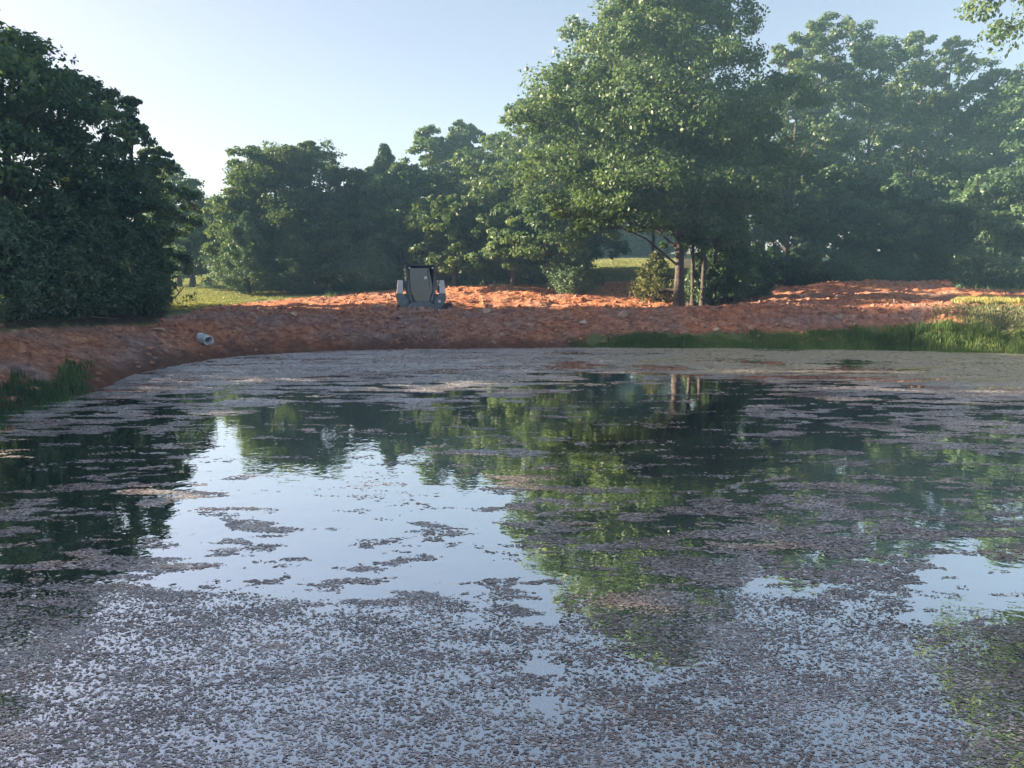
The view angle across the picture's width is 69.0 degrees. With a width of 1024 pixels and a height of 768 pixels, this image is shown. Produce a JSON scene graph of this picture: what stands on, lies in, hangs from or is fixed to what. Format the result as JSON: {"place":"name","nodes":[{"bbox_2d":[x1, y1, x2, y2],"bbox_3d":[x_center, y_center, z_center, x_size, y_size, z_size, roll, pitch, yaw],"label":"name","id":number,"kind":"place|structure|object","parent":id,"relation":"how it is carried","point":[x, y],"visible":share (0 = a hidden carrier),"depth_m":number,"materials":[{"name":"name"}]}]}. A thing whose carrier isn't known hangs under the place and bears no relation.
{"place":"outdoors","nodes":[
{"label":"outdoors","id":0,"kind":"place"},
{"bbox_2d":[0,347,1023,767],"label":"water","id":1,"kind":"structure","parent":0,"point":[306,509],"depth_m":5.30,"materials":[{"name":"blue liquid"}]},
{"bbox_2d":[0,347,1023,767],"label":"floating pond weed","id":2,"kind":"object","parent":1,"relation":"on","point":[482,359],"visible":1,"depth_m":4.28,"materials":[{"name":"grey plant"}]},
{"bbox_2d":[640,359,680,361],"bbox_3d":[3.463,-0.552,17.221,1.169,0.031,0.036,-3,9,-22],"label":"floating stick","id":3,"kind":"object","parent":1,"relation":"on","point":[657,360],"visible":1,"depth_m":17.15,"materials":[{"name":"wood"}]},
{"bbox_2d":[893,367,939,369],"bbox_3d":[8.506,-0.331,15.647,1.209,0.031,0.036,-2,8,-17],"label":"floating stick","id":4,"kind":"object","parent":1,"relation":"on","point":[913,368],"visible":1,"depth_m":15.59,"materials":[{"name":"wood"}]},
{"bbox_2d":[970,379,1006,381],"bbox_3d":[8.837,-0.075,13.756,0.970,0.031,0.036,-2,8,-17],"label":"floating stick","id":5,"kind":"object","parent":1,"relation":"on","point":[986,380],"visible":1,"depth_m":13.72,"materials":[{"name":"wood"}]},
{"bbox_2d":[0,253,1023,409],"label":"ground","id":6,"kind":"structure","parent":0,"point":[38,359],"depth_m":20.95,"materials":[{"name":"brown soil"}]},
{"bbox_2d":[1,130,32,208],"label":"oak tree","id":7,"kind":"object","parent":6,"relation":"on","point":[16,189],"visible":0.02,"depth_m":29.08,"materials":[{"name":"green plant"}]},
{"bbox_2d":[0,10,46,213],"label":"oak tree","id":8,"kind":"object","parent":6,"relation":"on","point":[11,57],"visible":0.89,"depth_m":18.15,"materials":[{"name":"green plant"}]},
{"bbox_2d":[0,358,96,428],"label":"bank grass","id":9,"kind":"structure","parent":6,"relation":"on","point":[68,373],"depth_m":11.59,"materials":[{"name":"green plant"}]},
{"bbox_2d":[0,198,139,322],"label":"cedar tree","id":10,"kind":"object","parent":6,"relation":"on","point":[17,225],"visible":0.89,"depth_m":15.94,"materials":[{"name":"green plant"}]},
{"bbox_2d":[0,22,148,219],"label":"oak tree","id":11,"kind":"object","parent":6,"relation":"on","point":[56,84],"visible":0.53,"depth_m":21.17,"materials":[{"name":"green plant"}]},
{"bbox_2d":[0,186,148,319],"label":"cedar tree","id":12,"kind":"object","parent":6,"relation":"on","point":[56,214],"visible":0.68,"depth_m":16.93,"materials":[{"name":"green plant"}]},
{"bbox_2d":[3,67,160,217],"bbox_3d":[-14.034,-6.267,24.462,5.371,7.888,5.600,0,8,0],"label":"oak tree","id":13,"kind":"object","parent":6,"relation":"on","point":[111,94],"visible":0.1,"depth_m":23.88,"materials":[{"name":"green plant"}]},
{"bbox_2d":[68,315,116,319],"bbox_3d":[-9.747,-1.505,17.157,1.296,0.160,0.060,0,8,0],"label":"branch","id":14,"kind":"object","parent":6,"relation":"on","point":[94,316],"visible":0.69,"depth_m":17.14,"materials":[{"name":"brown wood"}]},
{"bbox_2d":[31,170,179,273],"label":"oak tree","id":15,"kind":"object","parent":6,"relation":"on","point":[116,191],"visible":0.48,"depth_m":22.11,"materials":[{"name":"green plant"}]},
{"bbox_2d":[54,198,197,314],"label":"cedar tree","id":16,"kind":"object","parent":6,"relation":"on","point":[104,217],"visible":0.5,"depth_m":19.62,"materials":[{"name":"green plant"}]},
{"bbox_2d":[92,95,182,254],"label":"oak tree","id":17,"kind":"object","parent":6,"relation":"on","point":[127,104],"visible":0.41,"depth_m":27.90,"materials":[{"name":"green plant"}]},
{"bbox_2d":[123,241,176,310],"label":"cedar tree","id":18,"kind":"object","parent":6,"relation":"on","point":[161,274],"visible":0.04,"depth_m":22.56,"materials":[{"name":"green plant"}]},
{"bbox_2d":[128,146,205,287],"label":"oak tree","id":19,"kind":"object","parent":6,"relation":"on","point":[169,189],"visible":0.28,"depth_m":31.42,"materials":[{"name":"green plant"}]},
{"bbox_2d":[139,163,216,286],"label":"oak tree","id":20,"kind":"object","parent":6,"relation":"on","point":[176,178],"visible":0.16,"depth_m":43.01,"materials":[{"name":"green plant"}]},
{"bbox_2d":[163,183,216,283],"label":"oak tree","id":21,"kind":"object","parent":6,"relation":"on","point":[205,271],"visible":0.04,"depth_m":44.78,"materials":[{"name":"green plant"}]},
{"bbox_2d":[164,207,222,287],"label":"oak tree","id":22,"kind":"object","parent":6,"relation":"on","point":[194,250],"visible":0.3,"depth_m":42.72,"materials":[{"name":"green plant"}]},
{"bbox_2d":[194,332,213,344],"bbox_3d":[-7.708,-1.132,18.555,0.684,0.259,0.259,15,16,40],"label":"drain pipe","id":23,"kind":"object","parent":6,"relation":"on","point":[202,338],"visible":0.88,"depth_m":18.41,"materials":[{"name":"concrete"}]},
{"bbox_2d":[198,188,284,287],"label":"oak tree","id":24,"kind":"object","parent":6,"relation":"on","point":[221,216],"visible":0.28,"depth_m":40.06,"materials":[{"name":"green plant"}]},
{"bbox_2d":[205,211,286,294],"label":"cedar tree","id":25,"kind":"object","parent":6,"relation":"on","point":[233,249],"visible":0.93,"depth_m":38.32,"materials":[{"name":"green plant"}]},
{"bbox_2d":[194,140,342,290],"bbox_3d":[-12.968,-9.205,41.171,7.549,8.176,7.437,6,10,38],"label":"oak tree","id":26,"kind":"object","parent":6,"relation":"on","point":[243,177],"visible":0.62,"depth_m":39.61,"materials":[{"name":"green plant"}]},
{"bbox_2d":[255,216,328,293],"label":"cedar tree","id":27,"kind":"object","parent":6,"relation":"on","point":[292,252],"visible":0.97,"depth_m":38.39,"materials":[{"name":"green plant"}]},
{"bbox_2d":[253,137,355,288],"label":"oak tree","id":28,"kind":"object","parent":6,"relation":"on","point":[309,149],"visible":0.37,"depth_m":41.03,"materials":[{"name":"green plant"}]},
{"bbox_2d":[315,166,397,267],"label":"oak tree","id":29,"kind":"object","parent":6,"relation":"on","point":[350,177],"visible":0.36,"depth_m":42.23,"materials":[{"name":"green plant"}]},
{"bbox_2d":[339,236,405,290],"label":"cedar tree","id":30,"kind":"object","parent":6,"relation":"on","point":[373,267],"visible":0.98,"depth_m":38.90,"materials":[{"name":"green plant"}]},
{"bbox_2d":[351,163,397,252],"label":"oak tree","id":31,"kind":"object","parent":6,"relation":"on","point":[364,173],"visible":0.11,"depth_m":42.99,"materials":[{"name":"green plant"}]},
{"bbox_2d":[352,143,416,284],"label":"cedar tree","id":32,"kind":"object","parent":6,"relation":"on","point":[384,159],"visible":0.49,"depth_m":41.35,"materials":[{"name":"green plant"}]},
{"bbox_2d":[351,162,430,285],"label":"oak tree","id":33,"kind":"object","parent":6,"relation":"on","point":[399,193],"visible":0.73,"depth_m":39.95,"materials":[{"name":"green plant"}]},
{"bbox_2d":[163,258,674,310],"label":"meadow grass","id":34,"kind":"structure","parent":6,"relation":"on","point":[621,263],"depth_m":40.81,"materials":[{"name":"green plant"}]},
{"bbox_2d":[403,172,443,266],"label":"oak tree","id":35,"kind":"object","parent":6,"relation":"on","point":[406,216],"depth_m":46.27,"materials":[{"name":"green plant"}]},
{"bbox_2d":[396,265,452,309],"bbox_3d":[-3.325,-3.412,27.869,2.066,2.061,2.970,-1,8,-9],"label":"compact loader","id":36,"kind":"object","parent":6,"relation":"on","point":[421,281],"visible":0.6,"depth_m":27.39,"materials":[{"name":"grey paint"}]},
{"bbox_2d":[409,267,432,300],"bbox_3d":[-3.351,-3.665,27.400,0.906,1.253,0.047,-1,5,-9],"label":"door","id":37,"kind":"structure","parent":36,"relation":"in","point":[420,284],"depth_m":27.41,"materials":[{"name":"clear glass"}]},
{"bbox_2d":[388,124,474,261],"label":"oak tree","id":38,"kind":"object","parent":6,"relation":"on","point":[423,139],"visible":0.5,"depth_m":42.02,"materials":[{"name":"green plant"}]},
{"bbox_2d":[403,222,466,285],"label":"cedar tree","id":39,"kind":"object","parent":6,"relation":"on","point":[446,277],"visible":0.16,"depth_m":38.98,"materials":[{"name":"green plant"}]},
{"bbox_2d":[402,193,499,286],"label":"oak tree","id":40,"kind":"object","parent":6,"relation":"on","point":[455,215],"visible":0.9,"depth_m":36.53,"materials":[{"name":"green plant"}]},
{"bbox_2d":[432,119,496,279],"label":"oak tree","id":41,"kind":"object","parent":6,"relation":"on","point":[464,134],"visible":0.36,"depth_m":42.73,"materials":[{"name":"green plant"}]},
{"bbox_2d":[457,160,501,274],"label":"oak tree","id":42,"kind":"object","parent":6,"relation":"on","point":[477,161],"visible":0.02,"depth_m":44.84,"materials":[{"name":"green plant"}]},
{"bbox_2d":[457,228,510,284],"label":"cedar tree","id":43,"kind":"object","parent":6,"relation":"on","point":[493,269],"visible":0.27,"depth_m":37.70,"materials":[{"name":"green plant"}]},
{"bbox_2d":[482,308,491,313],"bbox_3d":[-0.738,-2.171,22.404,0.323,0.199,0.156,1,3,-23],"label":"stone","id":44,"kind":"object","parent":6,"relation":"on","point":[485,310],"visible":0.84,"depth_m":22.32,"materials":[{"name":"grey stone"}]},
{"bbox_2d":[447,130,552,282],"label":"oak tree","id":45,"kind":"object","parent":6,"relation":"on","point":[489,143],"visible":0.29,"depth_m":38.37,"materials":[{"name":"green plant"}]},
{"bbox_2d":[464,201,555,285],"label":"oak tree","id":46,"kind":"object","parent":6,"relation":"on","point":[512,218],"visible":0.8,"depth_m":35.18,"materials":[{"name":"green plant"}]},
{"bbox_2d":[2,273,1023,322],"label":"undergrowth","id":47,"kind":"object","parent":6,"relation":"on","point":[469,283],"visible":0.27,"depth_m":33.07,"materials":[{"name":"green plant"}]},
{"bbox_2d":[517,220,559,283],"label":"cedar tree","id":48,"kind":"object","parent":6,"relation":"on","point":[540,276],"visible":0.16,"depth_m":37.05,"materials":[{"name":"green plant"}]},
{"bbox_2d":[478,88,599,283],"bbox_3d":[1.730,-9.863,37.612,6.122,9.645,5.762,-4,9,-25],"label":"oak tree","id":49,"kind":"object","parent":6,"relation":"on","point":[512,142],"visible":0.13,"depth_m":36.53,"materials":[{"name":"green plant"}]},
{"bbox_2d":[500,84,638,267],"bbox_3d":[2.771,-8.878,34.023,6.675,9.449,5.194,0,8,0],"label":"oak tree","id":50,"kind":"object","parent":6,"relation":"on","point":[609,232],"visible":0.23,"depth_m":33.17,"materials":[{"name":"green plant"}]},
{"bbox_2d":[540,221,604,294],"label":"cedar tree","id":51,"kind":"object","parent":6,"relation":"on","point":[578,274],"visible":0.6,"depth_m":33.68,"materials":[{"name":"green plant"}]},
{"bbox_2d":[554,145,631,260],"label":"oak tree","id":52,"kind":"object","parent":6,"relation":"on","point":[619,247],"visible":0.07,"depth_m":40.50,"materials":[{"name":"green plant"}]},
{"bbox_2d":[587,233,615,257],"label":"cedar tree","id":53,"kind":"object","parent":6,"relation":"on","point":[606,254],"visible":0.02,"depth_m":65.65,"materials":[{"name":"green plant"}]},
{"bbox_2d":[617,311,627,317],"bbox_3d":[3.298,-2.061,22.236,0.432,0.204,0.312,-21,11,-19],"label":"stone","id":54,"kind":"object","parent":6,"relation":"on","point":[623,314],"visible":0.97,"depth_m":22.14,"materials":[{"name":"grey stone"}]},
{"bbox_2d":[601,228,650,256],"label":"cedar tree","id":55,"kind":"object","parent":6,"relation":"on","point":[635,241],"visible":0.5,"depth_m":65.55,"materials":[{"name":"green plant"}]},
{"bbox_2d":[615,143,684,253],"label":"oak tree","id":56,"kind":"object","parent":6,"relation":"on","point":[653,242],"visible":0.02,"depth_m":44.17,"materials":[{"name":"green plant"}]},
{"bbox_2d":[624,250,685,301],"bbox_3d":[6.240,-4.523,31.360,2.777,2.229,2.643,0,8,0],"label":"bush","id":57,"kind":"object","parent":6,"relation":"on","point":[658,274],"visible":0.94,"depth_m":31.10,"materials":[{"name":"green plant"}]},
{"bbox_2d":[628,231,690,255],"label":"cedar tree","id":58,"kind":"object","parent":6,"relation":"on","point":[669,249],"visible":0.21,"depth_m":66.18,"materials":[{"name":"green plant"}]},
{"bbox_2d":[497,0,830,305],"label":"oak tree","id":59,"kind":"object","parent":6,"relation":"on","point":[667,35],"visible":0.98,"depth_m":24.93,"materials":[{"name":"green plant"}]},
{"bbox_2d":[657,288,673,293],"bbox_3d":[5.929,-3.571,28.682,0.658,0.237,0.200,0,8,0],"label":"log","id":60,"kind":"object","parent":6,"relation":"on","point":[667,290],"visible":0.79,"depth_m":28.62,"materials":[{"name":"wood"}]},
{"bbox_2d":[651,176,728,305],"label":"oak tree","id":61,"kind":"object","parent":6,"relation":"on","point":[699,234],"visible":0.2,"depth_m":27.08,"materials":[{"name":"green plant"}]},
{"bbox_2d":[672,251,716,305],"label":"cedar tree","id":62,"kind":"object","parent":6,"relation":"on","point":[698,266],"visible":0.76,"depth_m":28.40,"materials":[{"name":"green plant"}]},
{"bbox_2d":[672,248,726,304],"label":"cedar tree","id":63,"kind":"object","parent":6,"relation":"on","point":[708,256],"visible":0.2,"depth_m":29.31,"materials":[{"name":"green plant"}]},
{"bbox_2d":[689,246,744,284],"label":"oak tree","id":64,"kind":"object","parent":6,"relation":"on","point":[735,251],"visible":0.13,"depth_m":28.75,"materials":[{"name":"green plant"}]},
{"bbox_2d":[677,113,766,305],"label":"oak tree","id":65,"kind":"object","parent":6,"relation":"on","point":[714,229],"visible":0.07,"depth_m":26.92,"materials":[{"name":"green plant"}]},
{"bbox_2d":[705,260,742,305],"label":"oak tree","id":66,"kind":"object","parent":6,"relation":"on","point":[719,268],"visible":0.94,"depth_m":28.11,"materials":[{"name":"green plant"}]},
{"bbox_2d":[673,139,778,305],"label":"oak tree","id":67,"kind":"object","parent":6,"relation":"on","point":[766,218],"visible":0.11,"depth_m":27.77,"materials":[{"name":"green plant"}]},
{"bbox_2d":[710,213,768,302],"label":"cedar tree","id":68,"kind":"object","parent":6,"relation":"on","point":[745,258],"visible":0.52,"depth_m":28.60,"materials":[{"name":"green plant"}]},
{"bbox_2d":[703,86,785,303],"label":"oak tree","id":69,"kind":"object","parent":6,"relation":"on","point":[776,124],"visible":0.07,"depth_m":27.11,"materials":[{"name":"green plant"}]},
{"bbox_2d":[738,241,781,298],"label":"cedar tree","id":70,"kind":"object","parent":6,"relation":"on","point":[770,278],"visible":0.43,"depth_m":29.77,"materials":[{"name":"green plant"}]},
{"bbox_2d":[744,96,816,245],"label":"oak tree","id":71,"kind":"object","parent":6,"relation":"on","point":[757,227],"visible":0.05,"depth_m":43.84,"materials":[{"name":"green plant"}]},
{"bbox_2d":[752,151,825,284],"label":"oak tree","id":72,"kind":"object","parent":6,"relation":"on","point":[802,214],"visible":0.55,"depth_m":34.39,"materials":[{"name":"green plant"}]},
{"bbox_2d":[569,318,1023,353],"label":"shore grass","id":73,"kind":"structure","parent":6,"relation":"on","point":[905,335],"depth_m":20.15,"materials":[{"name":"green plant"}]},
{"bbox_2d":[739,31,854,250],"bbox_3d":[13.877,-11.105,36.823,5.463,12.092,5.870,-4,9,-27],"label":"oak tree","id":74,"kind":"object","parent":6,"relation":"on","point":[795,61],"visible":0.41,"depth_m":35.82,"materials":[{"name":"green plant"}]},
{"bbox_2d":[770,235,835,285],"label":"cedar tree","id":75,"kind":"object","parent":6,"relation":"on","point":[798,273],"visible":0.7,"depth_m":34.39,"materials":[{"name":"green plant"}]},
{"bbox_2d":[770,79,853,215],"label":"oak tree","id":76,"kind":"object","parent":6,"relation":"on","point":[846,158],"depth_m":44.30,"materials":[{"name":"green plant"}]},
{"bbox_2d":[768,11,877,244],"bbox_3d":[15.582,-11.910,37.696,5.440,13.339,5.953,0,8,0],"label":"oak tree","id":77,"kind":"object","parent":6,"relation":"on","point":[835,66],"visible":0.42,"depth_m":36.46,"materials":[{"name":"green plant"}]},
{"bbox_2d":[795,164,878,280],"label":"oak tree","id":78,"kind":"object","parent":6,"relation":"on","point":[839,193],"visible":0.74,"depth_m":35.05,"materials":[{"name":"green plant"}]},
{"bbox_2d":[822,241,881,281],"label":"cedar tree","id":79,"kind":"object","parent":6,"relation":"on","point":[857,267],"visible":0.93,"depth_m":34.54,"materials":[{"name":"green plant"}]},
{"bbox_2d":[813,79,900,225],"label":"oak tree","id":80,"kind":"object","parent":6,"relation":"on","point":[834,111],"visible":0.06,"depth_m":44.87,"materials":[{"name":"green plant"}]},
{"bbox_2d":[811,35,941,252],"bbox_3d":[18.380,-11.562,38.261,7.018,12.401,6.372,0,8,0],"label":"oak tree","id":81,"kind":"object","parent":6,"relation":"on","point":[867,57],"visible":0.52,"depth_m":37.31,"materials":[{"name":"green plant"}]},
{"bbox_2d":[846,79,938,235],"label":"oak tree","id":82,"kind":"object","parent":6,"relation":"on","point":[910,86],"visible":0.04,"depth_m":44.40,"materials":[{"name":"green plant"}]},
{"bbox_2d":[837,172,948,261],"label":"tree","id":83,"kind":"object","parent":6,"relation":"on","point":[906,221],"visible":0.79,"depth_m":34.68,"materials":[{"name":"green plant"}]},
{"bbox_2d":[869,236,935,281],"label":"cedar tree","id":84,"kind":"object","parent":6,"relation":"on","point":[895,262],"visible":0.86,"depth_m":34.57,"materials":[{"name":"green plant"}]},
{"bbox_2d":[853,29,956,229],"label":"oak tree","id":85,"kind":"object","parent":6,"relation":"on","point":[917,113],"visible":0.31,"depth_m":39.90,"materials":[{"name":"green plant"}]},
{"bbox_2d":[880,91,975,195],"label":"oak tree","id":86,"kind":"object","parent":6,"relation":"on","point":[961,143],"visible":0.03,"depth_m":44.51,"materials":[{"name":"green plant"}]},
{"bbox_2d":[911,226,967,280],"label":"cedar tree","id":87,"kind":"object","parent":6,"relation":"on","point":[931,255],"visible":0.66,"depth_m":34.51,"materials":[{"name":"green plant"}]},
{"bbox_2d":[885,35,1002,238],"bbox_3d":[23.398,-12.259,40.852,6.156,12.858,5.770,7,11,41],"label":"oak tree","id":88,"kind":"object","parent":6,"relation":"on","point":[952,95],"visible":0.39,"depth_m":39.60,"materials":[{"name":"green plant"}]},
{"bbox_2d":[911,148,1015,253],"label":"oak tree","id":89,"kind":"object","parent":6,"relation":"on","point":[950,178],"visible":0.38,"depth_m":34.88,"materials":[{"name":"green plant"}]},
{"bbox_2d":[923,99,1008,159],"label":"oak tree","id":90,"kind":"object","parent":6,"relation":"on","point":[953,136],"visible":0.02,"depth_m":44.09,"materials":[{"name":"green plant"}]},
{"bbox_2d":[918,68,1023,243],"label":"oak tree","id":91,"kind":"object","parent":6,"relation":"on","point":[984,83],"visible":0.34,"depth_m":36.78,"materials":[{"name":"green plant"}]},
{"bbox_2d":[922,166,1023,284],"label":"oak tree","id":92,"kind":"object","parent":6,"relation":"on","point":[1006,183],"visible":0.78,"depth_m":32.22,"materials":[{"name":"green plant"}]},
{"bbox_2d":[930,302,1023,334],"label":"bank turf","id":93,"kind":"structure","parent":6,"relation":"on","point":[989,308],"depth_m":20.12,"materials":[{"name":"green plant"}]},
{"bbox_2d":[934,227,1023,287],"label":"cedar tree","id":94,"kind":"object","parent":6,"relation":"on","point":[986,256],"visible":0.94,"depth_m":32.10,"materials":[{"name":"green plant"}]},
{"bbox_2d":[950,294,1023,304],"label":"dry grass","id":95,"kind":"structure","parent":6,"relation":"on","point":[983,299],"depth_m":21.24,"materials":[{"name":"plant"}]},
{"bbox_2d":[953,62,1023,255],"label":"oak tree","id":96,"kind":"object","parent":6,"relation":"on","point":[1006,108],"visible":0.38,"depth_m":34.46,"materials":[{"name":"green plant"}]},
{"bbox_2d":[953,0,1023,58],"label":"oak tree","id":97,"kind":"object","parent":6,"relation":"on","point":[986,10],"visible":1,"depth_m":19.62,"materials":[{"name":"green plant"}]},
{"bbox_2d":[956,111,1023,241],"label":"oak tree","id":98,"kind":"object","parent":6,"relation":"on","point":[1001,149],"depth_m":42.14,"materials":[{"name":"green plant"}]},
{"bbox_2d":[0,0,1023,264],"label":"sky","id":99,"kind":"structure","parent":0,"point":[209,77],"materials":[{"name":"blue"}]}
]}

